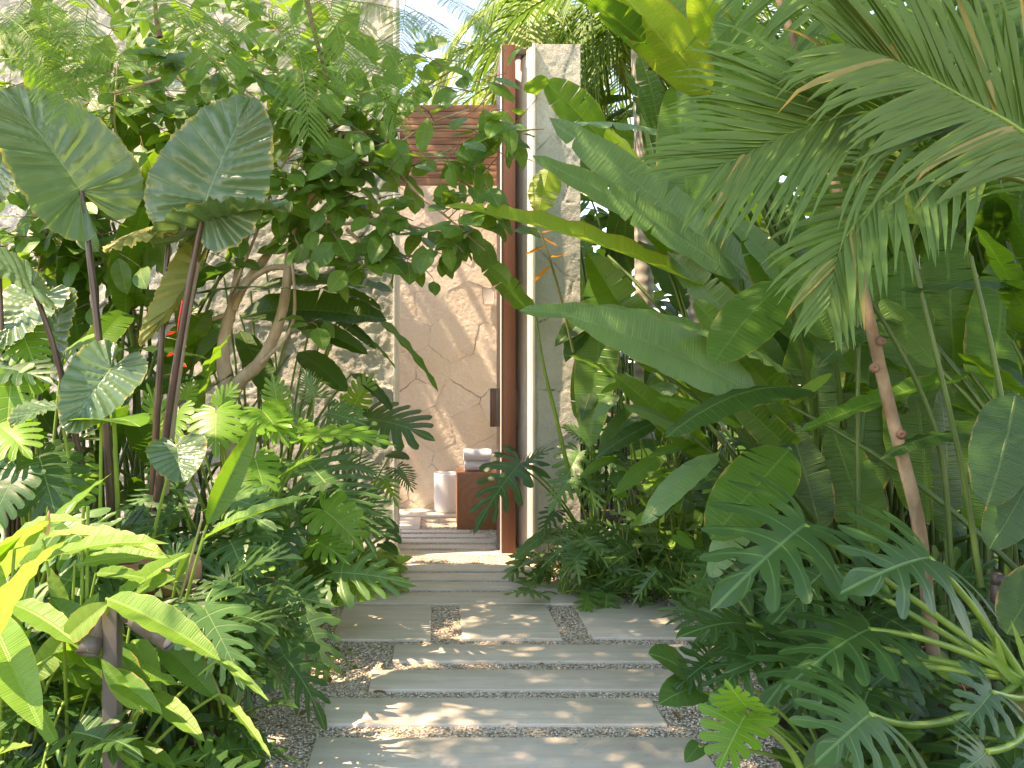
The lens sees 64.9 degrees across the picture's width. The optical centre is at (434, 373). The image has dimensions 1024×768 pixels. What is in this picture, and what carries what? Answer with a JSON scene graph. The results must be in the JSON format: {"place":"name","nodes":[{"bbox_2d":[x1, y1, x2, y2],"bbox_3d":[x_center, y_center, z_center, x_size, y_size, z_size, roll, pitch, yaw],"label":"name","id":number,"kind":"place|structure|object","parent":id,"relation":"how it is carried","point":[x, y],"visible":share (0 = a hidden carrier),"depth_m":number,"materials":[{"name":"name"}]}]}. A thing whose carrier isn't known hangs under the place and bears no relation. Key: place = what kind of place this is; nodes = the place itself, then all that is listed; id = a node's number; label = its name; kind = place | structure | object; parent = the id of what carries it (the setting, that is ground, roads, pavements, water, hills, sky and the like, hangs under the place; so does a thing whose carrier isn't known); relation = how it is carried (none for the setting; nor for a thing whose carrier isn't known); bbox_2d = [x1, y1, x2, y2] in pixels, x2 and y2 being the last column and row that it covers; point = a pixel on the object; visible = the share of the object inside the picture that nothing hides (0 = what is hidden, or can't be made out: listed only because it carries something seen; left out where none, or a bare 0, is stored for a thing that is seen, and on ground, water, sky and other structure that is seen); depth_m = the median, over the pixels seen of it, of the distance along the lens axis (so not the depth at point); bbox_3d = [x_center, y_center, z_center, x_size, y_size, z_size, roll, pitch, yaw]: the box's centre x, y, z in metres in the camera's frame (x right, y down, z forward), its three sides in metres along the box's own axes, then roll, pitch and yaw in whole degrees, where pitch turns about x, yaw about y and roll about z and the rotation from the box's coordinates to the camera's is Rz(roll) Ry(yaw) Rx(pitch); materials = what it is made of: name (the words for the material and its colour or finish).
{"place":"outdoors","nodes":[
{"label":"outdoors","id":0,"kind":"place"},
{"bbox_2d":[235,518,802,767],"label":"gravel path","id":1,"kind":"structure","parent":0,"point":[338,732],"depth_m":3.28,"materials":[{"name":"gravel"}]},
{"bbox_2d":[79,731,299,767],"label":"cut leaf plant","id":2,"kind":"object","parent":1,"relation":"on","point":[215,756],"visible":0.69,"depth_m":2.33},
{"bbox_2d":[160,538,303,754],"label":"split leaf plant","id":3,"kind":"object","parent":1,"relation":"on","point":[230,723],"visible":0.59,"depth_m":2.67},
{"bbox_2d":[141,373,394,585],"bbox_3d":[-0.773,0.656,3.710,1.210,1.321,0.645,0,0,0],"label":"swiss cheese plant","id":4,"kind":"object","parent":1,"relation":"on","point":[269,417],"visible":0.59,"depth_m":3.75,"materials":[{"name":"green plant"}]},
{"bbox_2d":[220,489,390,639],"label":"swiss cheese plant","id":5,"kind":"object","parent":1,"relation":"on","point":[322,544],"visible":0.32,"depth_m":3.79,"materials":[{"name":"green plant"}]},
{"bbox_2d":[267,366,396,572],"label":"split leaf plant","id":6,"kind":"object","parent":1,"relation":"on","point":[319,471],"visible":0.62,"depth_m":4.23,"materials":[{"name":"plant"}]},
{"bbox_2d":[332,605,430,641],"bbox_3d":[-0.261,1.325,4.204,0.486,0.050,0.578,0,0,0],"label":"paver","id":7,"kind":"object","parent":1,"relation":"on","point":[383,623],"visible":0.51,"depth_m":4.14,"materials":[{"name":"stone"}]},
{"bbox_2d":[456,468,496,529],"bbox_3d":[0.410,1.075,6.901,0.444,0.477,0.400,0,0,0],"label":"wooden block","id":8,"kind":"object","parent":1,"relation":"on","point":[468,488],"depth_m":6.70,"materials":[{"name":"brown wood"}]},
{"bbox_2d":[464,461,490,470],"bbox_3d":[0.368,0.793,6.859,0.225,0.089,0.114,0,0,0],"label":"rolled towel","id":9,"kind":"object","parent":8,"relation":"on","point":[472,465],"visible":0.72,"depth_m":6.81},
{"bbox_2d":[463,449,490,460],"bbox_3d":[0.365,0.698,6.859,0.232,0.102,0.132,0,0,0],"label":"rolled towel","id":10,"kind":"object","parent":9,"relation":"on","point":[476,454],"visible":1,"depth_m":6.80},
{"bbox_2d":[299,616,680,718],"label":"leaf litter","id":11,"kind":"object","parent":1,"relation":"on","point":[676,714],"visible":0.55,"depth_m":3.23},
{"bbox_2d":[490,44,516,552],"bbox_3d":[0.505,-0.506,6.093,0.195,3.732,0.653,0,0,0],"label":"pivot door","id":12,"kind":"structure","parent":1,"relation":"on","point":[503,407],"depth_m":5.77,"materials":[{"name":"brown wood"}]},
{"bbox_2d":[497,54,499,547],"bbox_3d":[0.508,-0.532,6.144,0.042,3.656,0.549,0,0,2],"label":"door leaf","id":13,"kind":"structure","parent":12,"relation":"in","point":[498,72],"depth_m":6.07,"materials":[{"name":"brown wood"}]},
{"bbox_2d":[459,604,561,640],"bbox_3d":[0.382,1.325,4.213,0.493,0.050,0.581,0,0,0],"label":"paver","id":14,"kind":"object","parent":1,"relation":"on","point":[506,622],"visible":0.68,"depth_m":4.16,"materials":[{"name":"stone"}]},
{"bbox_2d":[501,518,587,581],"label":"cut leaf plant","id":15,"kind":"object","parent":1,"relation":"on","point":[519,561],"visible":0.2,"depth_m":5.08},
{"bbox_2d":[515,519,656,590],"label":"cut leaf plant","id":16,"kind":"object","parent":1,"relation":"on","point":[604,538],"visible":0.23,"depth_m":4.92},
{"bbox_2d":[584,528,708,606],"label":"cut leaf plant","id":17,"kind":"object","parent":1,"relation":"on","point":[630,553],"visible":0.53,"depth_m":4.49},
{"bbox_2d":[648,554,817,767],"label":"swiss cheese plant","id":18,"kind":"object","parent":1,"relation":"on","point":[679,688],"visible":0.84,"depth_m":2.21,"materials":[{"name":"green plant"}]},
{"bbox_2d":[79,393,1022,767],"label":"ground","id":19,"kind":"structure","parent":0,"point":[609,517],"depth_m":3.98,"materials":[{"name":"soil"}]},
{"bbox_2d":[0,152,77,577],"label":"elephant ear","id":20,"kind":"object","parent":19,"relation":"on","point":[20,316],"visible":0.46,"depth_m":3.31},
{"bbox_2d":[0,325,98,594],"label":"swiss cheese plant","id":21,"kind":"object","parent":19,"relation":"on","point":[35,481],"visible":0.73,"depth_m":3.01,"materials":[{"name":"green plant"}]},
{"bbox_2d":[0,747,138,767],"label":"cut leaf plant","id":22,"kind":"object","parent":19,"relation":"on","point":[71,761],"visible":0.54,"depth_m":2.10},
{"bbox_2d":[0,354,146,512],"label":"heliconia","id":23,"kind":"object","parent":19,"relation":"on","point":[90,431],"visible":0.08,"depth_m":3.97,"materials":[{"name":"green plant"}]},
{"bbox_2d":[0,498,148,767],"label":"split leaf plant","id":24,"kind":"object","parent":19,"relation":"on","point":[64,561],"visible":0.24,"depth_m":2.67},
{"bbox_2d":[5,695,173,767],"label":"cut leaf plant","id":25,"kind":"object","parent":19,"relation":"on","point":[111,742],"visible":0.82,"depth_m":2.02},
{"bbox_2d":[0,534,190,755],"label":"ginger plant","id":26,"kind":"object","parent":19,"relation":"on","point":[12,591],"visible":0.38,"depth_m":2.21,"materials":[{"name":"green plant"}]},
{"bbox_2d":[0,474,195,684],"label":"ginger plant","id":27,"kind":"object","parent":19,"relation":"on","point":[26,543],"visible":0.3,"depth_m":2.35,"materials":[{"name":"green plant"}]},
{"bbox_2d":[0,308,206,589],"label":"heliconia","id":28,"kind":"object","parent":19,"relation":"on","point":[46,419],"visible":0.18,"depth_m":3.96,"materials":[{"name":"green plant"}]},
{"bbox_2d":[0,715,206,767],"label":"cut leaf plant","id":29,"kind":"object","parent":19,"relation":"on","point":[186,758],"visible":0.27,"depth_m":2.30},
{"bbox_2d":[3,220,219,575],"bbox_3d":[-2.333,0.143,4.380,1.993,2.343,1.529,0,0,0],"label":"heliconia","id":30,"kind":"object","parent":19,"relation":"on","point":[77,329],"visible":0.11,"depth_m":4.52,"materials":[{"name":"green plant"}]},
{"bbox_2d":[75,607,174,767],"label":"garden spotlight","id":31,"kind":"object","parent":19,"relation":"on","point":[105,633],"visible":0.48,"depth_m":2.04,"materials":[{"name":"grey metal"}]},
{"bbox_2d":[0,506,270,767],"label":"ginger plant","id":32,"kind":"object","parent":19,"relation":"on","point":[60,618],"visible":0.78,"depth_m":2.19,"materials":[{"name":"green plant"}]},
{"bbox_2d":[0,564,270,764],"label":"split leaf plant","id":33,"kind":"object","parent":19,"relation":"on","point":[208,616],"visible":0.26,"depth_m":2.42,"materials":[{"name":"plant"}]},
{"bbox_2d":[6,573,285,734],"bbox_3d":[-1.269,0.991,2.851,1.441,0.654,0.970,0,0,0],"label":"split leaf plant","id":34,"kind":"object","parent":19,"relation":"on","point":[34,639],"visible":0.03,"depth_m":2.60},
{"bbox_2d":[0,83,292,551],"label":"elephant ear","id":35,"kind":"object","parent":19,"relation":"on","point":[208,181],"visible":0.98,"depth_m":3.05},
{"bbox_2d":[29,698,267,767],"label":"leaf plant","id":36,"kind":"object","parent":19,"relation":"on","point":[202,716],"visible":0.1,"depth_m":2.54,"materials":[{"name":"green plant"}]},
{"bbox_2d":[23,35,275,548],"bbox_3d":[-1.808,-0.202,4.632,1.808,3.032,1.189,0,0,-34],"label":"heliconia","id":37,"kind":"object","parent":19,"relation":"on","point":[200,325],"visible":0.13,"depth_m":4.59,"materials":[{"name":"green plant"}]},
{"bbox_2d":[119,552,201,637],"bbox_3d":[-1.021,0.892,2.950,0.315,0.400,0.314,0,0,0],"label":"terracotta pot","id":38,"kind":"object","parent":19,"relation":"on","point":[197,575],"visible":0.1,"depth_m":2.91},
{"bbox_2d":[51,207,294,553],"bbox_3d":[-1.511,0.234,4.394,2.036,2.160,1.314,0,0,-28],"label":"heliconia","id":39,"kind":"object","parent":19,"relation":"on","point":[139,219],"visible":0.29,"depth_m":4.27,"materials":[{"name":"green plant"}]},
{"bbox_2d":[41,421,338,564],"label":"heliconia","id":40,"kind":"object","parent":19,"relation":"on","point":[139,438],"visible":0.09,"depth_m":3.93,"materials":[{"name":"green plant"}]},
{"bbox_2d":[53,564,330,746],"bbox_3d":[-0.911,1.007,2.745,1.065,0.621,0.671,0,0,0],"label":"split leaf plant","id":41,"kind":"object","parent":19,"relation":"on","point":[265,631],"visible":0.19,"depth_m":2.77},
{"bbox_2d":[0,0,399,558],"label":"garden wall","id":42,"kind":"structure","parent":19,"relation":"on","point":[377,363],"depth_m":5.72,"materials":[{"name":"stone"}]},
{"bbox_2d":[89,474,338,637],"bbox_3d":[-0.935,0.866,3.200,1.158,0.903,0.616,0,0,0],"label":"split leaf plant","id":43,"kind":"object","parent":19,"relation":"on","point":[233,547],"visible":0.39,"depth_m":3.13,"materials":[{"name":"plant"}]},
{"bbox_2d":[157,421,315,746],"bbox_3d":[-0.644,0.740,2.662,0.635,1.150,0.190,0,0,30],"label":"lance leaf plant","id":44,"kind":"object","parent":19,"relation":"on","point":[229,480],"visible":0.64,"depth_m":2.71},
{"bbox_2d":[0,0,506,148],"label":"feathery tree","id":45,"kind":"object","parent":19,"relation":"on","point":[51,54],"visible":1,"depth_m":2.80,"materials":[{"name":"green plant"}]},
{"bbox_2d":[0,0,547,561],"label":"branching tree","id":46,"kind":"object","parent":19,"relation":"on","point":[388,162],"visible":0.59,"depth_m":4.22,"materials":[{"name":"green plant"}]},
{"bbox_2d":[174,253,437,571],"bbox_3d":[-0.818,0.240,5.072,1.793,2.152,0.404,0,0,11],"label":"heliconia","id":47,"kind":"object","parent":19,"relation":"on","point":[336,308],"visible":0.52,"depth_m":5.03,"materials":[{"name":"green plant"}]},
{"bbox_2d":[198,548,417,696],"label":"split leaf plant","id":48,"kind":"object","parent":19,"relation":"on","point":[340,573],"visible":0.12,"depth_m":3.56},
{"bbox_2d":[291,542,412,594],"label":"leaf plant","id":49,"kind":"object","parent":19,"relation":"on","point":[398,560],"visible":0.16,"depth_m":5.10,"materials":[{"name":"green plant"}]},
{"bbox_2d":[330,373,434,563],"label":"swiss cheese plant","id":50,"kind":"object","parent":19,"relation":"on","point":[397,425],"visible":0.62,"depth_m":4.94,"materials":[{"name":"green plant"}]},
{"bbox_2d":[400,517,420,530],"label":"paver","id":51,"kind":"object","parent":19,"relation":"on","point":[409,523],"visible":0.59,"depth_m":6.93,"materials":[{"name":"stone"}]},
{"bbox_2d":[400,509,455,517],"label":"paver","id":52,"kind":"object","parent":19,"relation":"on","point":[426,513],"depth_m":7.37,"materials":[{"name":"stone"}]},
{"bbox_2d":[434,471,455,512],"bbox_3d":[0.119,1.116,7.540,0.252,0.360,0.252,0,0,0],"label":"ceramic pot","id":53,"kind":"object","parent":52,"relation":"on","point":[444,491],"visible":0.81,"depth_m":7.43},
{"bbox_2d":[401,530,469,533],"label":"paver","id":54,"kind":"object","parent":19,"relation":"on","point":[436,531],"visible":0.5,"depth_m":6.58,"materials":[{"name":"stone"}]},
{"bbox_2d":[401,534,485,538],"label":"paver","id":55,"kind":"object","parent":19,"relation":"on","point":[444,536],"visible":0.5,"depth_m":6.37,"materials":[{"name":"stone"}]},
{"bbox_2d":[398,545,495,549],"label":"paver","id":56,"kind":"object","parent":19,"relation":"on","point":[446,547],"visible":0.31,"depth_m":5.97,"materials":[{"name":"stone"}]},
{"bbox_2d":[400,186,496,508],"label":"wall","id":57,"kind":"structure","parent":19,"relation":"on","point":[448,331],"depth_m":7.72,"materials":[{"name":"stone"}]},
{"bbox_2d":[482,288,493,303],"bbox_3d":[0.512,-0.742,7.680,0.118,0.158,0.048,0,0,0],"label":"wall plate","id":58,"kind":"object","parent":57,"relation":"attached to","point":[487,295],"depth_m":7.66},
{"bbox_2d":[402,539,495,543],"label":"paver","id":59,"kind":"object","parent":19,"relation":"on","point":[449,541],"visible":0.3,"depth_m":6.18,"materials":[{"name":"stone"}]},
{"bbox_2d":[398,551,516,555],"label":"paver","id":60,"kind":"object","parent":19,"relation":"on","point":[447,553],"visible":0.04,"depth_m":5.77,"materials":[{"name":"stone"}]},
{"bbox_2d":[399,564,534,572],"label":"paver","id":61,"kind":"object","parent":19,"relation":"on","point":[459,568],"visible":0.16,"depth_m":5.33,"materials":[{"name":"stone"}]},
{"bbox_2d":[400,573,543,581],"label":"paver","id":62,"kind":"object","parent":19,"relation":"on","point":[453,577],"visible":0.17,"depth_m":5.09,"materials":[{"name":"stone"}]},
{"bbox_2d":[335,592,623,605],"bbox_3d":[0.199,1.325,4.640,1.756,0.050,0.236,0,0,0],"label":"paver","id":63,"kind":"object","parent":19,"relation":"on","point":[441,598],"visible":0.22,"depth_m":4.60,"materials":[{"name":"stone"}]},
{"bbox_2d":[397,582,571,591],"bbox_3d":[0.284,1.325,4.901,1.082,0.050,0.175,0,0,0],"label":"paver","id":64,"kind":"object","parent":19,"relation":"on","point":[464,586],"visible":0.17,"depth_m":4.86,"materials":[{"name":"concrete"}]},
{"bbox_2d":[319,698,666,727],"bbox_3d":[0.217,1.325,3.088,1.296,0.050,0.242,0,0,0],"label":"paver","id":65,"kind":"object","parent":19,"relation":"on","point":[508,712],"visible":0.62,"depth_m":3.07,"materials":[{"name":"stone"}]},
{"bbox_2d":[307,737,715,767],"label":"paver","id":66,"kind":"object","parent":19,"relation":"on","point":[536,752],"visible":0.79,"depth_m":2.74,"materials":[{"name":"stone"}]},
{"bbox_2d":[369,669,697,692],"bbox_3d":[0.416,1.325,3.404,1.377,0.050,0.224,0,0,0],"label":"paver","id":67,"kind":"object","parent":19,"relation":"on","point":[486,681],"visible":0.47,"depth_m":3.39,"materials":[{"name":"stone"}]},
{"bbox_2d":[414,0,668,120],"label":"palm tree","id":68,"kind":"object","parent":19,"relation":"on","point":[519,39],"visible":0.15,"depth_m":8.36,"materials":[{"name":"green plant"}]},
{"bbox_2d":[392,644,702,663],"bbox_3d":[0.524,1.325,3.728,1.433,0.050,0.224,0,0,0],"label":"paver","id":69,"kind":"object","parent":19,"relation":"on","point":[496,654],"visible":0.46,"depth_m":3.70,"materials":[{"name":"stone"}]},
{"bbox_2d":[516,43,579,553],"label":"stone pier","id":70,"kind":"structure","parent":19,"relation":"on","point":[536,428],"depth_m":5.74,"materials":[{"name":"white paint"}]},
{"bbox_2d":[400,105,496,185],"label":"slatted beam","id":71,"kind":"structure","parent":70,"relation":"attached to","point":[441,140],"depth_m":6.90,"materials":[{"name":"brown wood"}]},
{"bbox_2d":[469,423,627,559],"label":"split leaf plant","id":72,"kind":"object","parent":19,"relation":"on","point":[511,470],"visible":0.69,"depth_m":4.86,"materials":[{"name":"plant"}]},
{"bbox_2d":[503,527,639,601],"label":"cut leaf plant","id":73,"kind":"object","parent":19,"relation":"on","point":[537,558],"visible":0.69,"depth_m":4.57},
{"bbox_2d":[541,525,665,614],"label":"cut leaf plant","id":74,"kind":"object","parent":19,"relation":"on","point":[577,553],"visible":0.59,"depth_m":4.50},
{"bbox_2d":[580,119,655,515],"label":"heliconia","id":75,"kind":"object","parent":19,"relation":"on","point":[617,224],"visible":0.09,"depth_m":7.55,"materials":[{"name":"green plant"}]},
{"bbox_2d":[558,518,679,577],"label":"cut leaf plant","id":76,"kind":"object","parent":19,"relation":"on","point":[590,523],"visible":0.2,"depth_m":4.88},
{"bbox_2d":[555,319,709,589],"bbox_3d":[1.148,0.420,4.447,0.855,1.792,0.914,0,0,0],"label":"ginger plant","id":77,"kind":"object","parent":19,"relation":"on","point":[624,428],"visible":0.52,"depth_m":4.43,"materials":[{"name":"green plant"}]},
{"bbox_2d":[573,603,695,639],"bbox_3d":[1.035,1.325,4.232,0.511,0.050,0.586,0,0,0],"label":"paver","id":78,"kind":"object","parent":19,"relation":"on","point":[628,621],"visible":0.56,"depth_m":4.16,"materials":[{"name":"stone"}]},
{"bbox_2d":[459,0,825,502],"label":"palm tree","id":79,"kind":"object","parent":19,"relation":"on","point":[643,276],"visible":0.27,"depth_m":7.31,"materials":[{"name":"green plant"}]},
{"bbox_2d":[594,535,727,606],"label":"cut leaf plant","id":80,"kind":"object","parent":19,"relation":"on","point":[653,572],"visible":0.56,"depth_m":4.49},
{"bbox_2d":[444,77,880,616],"bbox_3d":[1.030,-0.166,4.043,1.940,2.976,2.001,0,0,40],"label":"heliconia","id":81,"kind":"object","parent":19,"relation":"on","point":[728,370],"visible":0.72,"depth_m":3.78,"materials":[{"name":"green plant"}]},
{"bbox_2d":[610,524,726,583],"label":"cut leaf plant","id":82,"kind":"object","parent":19,"relation":"on","point":[646,556],"visible":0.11,"depth_m":4.81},
{"bbox_2d":[544,0,824,448],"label":"palm tree","id":83,"kind":"object","parent":19,"relation":"on","point":[609,38],"visible":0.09,"depth_m":7.70,"materials":[{"name":"green plant"}]},
{"bbox_2d":[624,114,747,578],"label":"heliconia","id":84,"kind":"object","parent":19,"relation":"on","point":[656,380],"visible":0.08,"depth_m":4.96,"materials":[{"name":"green plant"}]},
{"bbox_2d":[604,19,793,534],"bbox_3d":[2.164,-0.639,6.456,1.958,3.907,2.214,0,0,34],"label":"heliconia","id":85,"kind":"object","parent":19,"relation":"on","point":[648,103],"visible":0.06,"depth_m":6.36,"materials":[{"name":"green plant"}]},
{"bbox_2d":[580,95,1016,479],"bbox_3d":[4.240,-0.854,9.213,7.094,4.723,1.965,0,0,0],"label":"backdrop hedge","id":86,"kind":"object","parent":19,"relation":"on","point":[590,217],"visible":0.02,"depth_m":9.03,"materials":[{"name":"green plant"}]},
{"bbox_2d":[579,0,1023,612],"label":"banana plant","id":87,"kind":"object","parent":19,"relation":"on","point":[659,36],"visible":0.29,"depth_m":3.60,"materials":[{"name":"green plant"}]},
{"bbox_2d":[585,414,1023,590],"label":"undergrowth bush","id":88,"kind":"object","parent":19,"relation":"on","point":[709,480],"visible":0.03,"depth_m":4.92,"materials":[{"name":"green plant"}]},
{"bbox_2d":[606,459,723,554],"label":"heart creeper","id":89,"kind":"object","parent":88,"relation":"attached to","point":[686,505],"visible":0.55,"depth_m":4.50,"materials":[{"name":"green plant"}]},
{"bbox_2d":[655,561,968,764],"bbox_3d":[1.247,1.013,2.880,1.171,0.617,0.608,0,0,42],"label":"split leaf plant","id":90,"kind":"object","parent":19,"relation":"on","point":[756,608],"visible":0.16,"depth_m":2.93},
{"bbox_2d":[627,0,1023,352],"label":"palm plant","id":91,"kind":"object","parent":19,"relation":"on","point":[884,53],"visible":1,"depth_m":2.19,"materials":[{"name":"green plant"}]},
{"bbox_2d":[742,2,927,518],"bbox_3d":[2.222,-0.494,5.072,1.306,3.616,2.172,0,0,0],"label":"heliconia","id":92,"kind":"object","parent":19,"relation":"on","point":[815,195],"depth_m":4.55,"materials":[{"name":"green plant"}]},
{"bbox_2d":[676,472,1023,767],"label":"split leaf plant","id":93,"kind":"object","parent":19,"relation":"on","point":[856,584],"visible":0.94,"depth_m":2.33,"materials":[{"name":"plant"}]},
{"bbox_2d":[775,0,940,656],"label":"slender tree","id":94,"kind":"object","parent":19,"relation":"on","point":[878,368],"visible":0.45,"depth_m":2.83,"materials":[{"name":"brown plant"}]},
{"bbox_2d":[705,544,1023,741],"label":"split leaf plant","id":95,"kind":"object","parent":19,"relation":"on","point":[874,614],"visible":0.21,"depth_m":3.14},
{"bbox_2d":[723,598,1023,767],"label":"split leaf plant","id":96,"kind":"object","parent":19,"relation":"on","point":[771,695],"visible":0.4,"depth_m":2.38,"materials":[{"name":"plant"}]},
{"bbox_2d":[812,0,955,542],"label":"heliconia","id":97,"kind":"object","parent":19,"relation":"on","point":[833,36],"depth_m":5.41,"materials":[{"name":"green plant"}]},
{"bbox_2d":[766,583,1023,767],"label":"leaf plant","id":98,"kind":"object","parent":19,"relation":"on","point":[1010,756],"visible":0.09,"depth_m":2.42,"materials":[{"name":"green plant"}]},
{"bbox_2d":[789,214,1023,635],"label":"heliconia","id":99,"kind":"object","parent":19,"relation":"on","point":[996,455],"visible":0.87,"depth_m":2.70,"materials":[{"name":"green plant"}]},
{"bbox_2d":[845,197,1020,659],"bbox_3d":[2.359,0.116,4.133,1.042,2.397,1.359,0,0,0],"label":"heliconia","id":100,"kind":"object","parent":19,"relation":"on","point":[993,217],"visible":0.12,"depth_m":3.68,"materials":[{"name":"green plant"}]},
{"bbox_2d":[879,90,1023,570],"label":"heliconia","id":101,"kind":"object","parent":19,"relation":"on","point":[1015,237],"visible":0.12,"depth_m":3.65,"materials":[{"name":"green plant"}]},
{"bbox_2d":[917,700,1011,767],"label":"split leaf plant","id":102,"kind":"object","parent":19,"relation":"on","point":[948,748],"visible":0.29,"depth_m":2.39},
{"bbox_2d":[930,226,1023,711],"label":"heliconia","id":103,"kind":"object","parent":19,"relation":"on","point":[1011,373],"visible":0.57,"depth_m":3.11,"materials":[{"name":"green plant"}]},
{"bbox_2d":[990,572,1005,717],"bbox_3d":[1.936,1.052,2.750,0.044,0.725,0.044,0,0,0],"label":"spike light","id":104,"kind":"object","parent":19,"relation":"on","point":[996,579],"visible":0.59,"depth_m":2.74,"materials":[{"name":"brown metal"}]},
{"bbox_2d":[979,40,1023,600],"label":"heliconia","id":105,"kind":"object","parent":19,"relation":"on","point":[981,548],"visible":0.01,"depth_m":4.61,"materials":[{"name":"green plant"}]},
{"bbox_2d":[400,0,956,362],"label":"sky","id":106,"kind":"structure","parent":0,"point":[427,7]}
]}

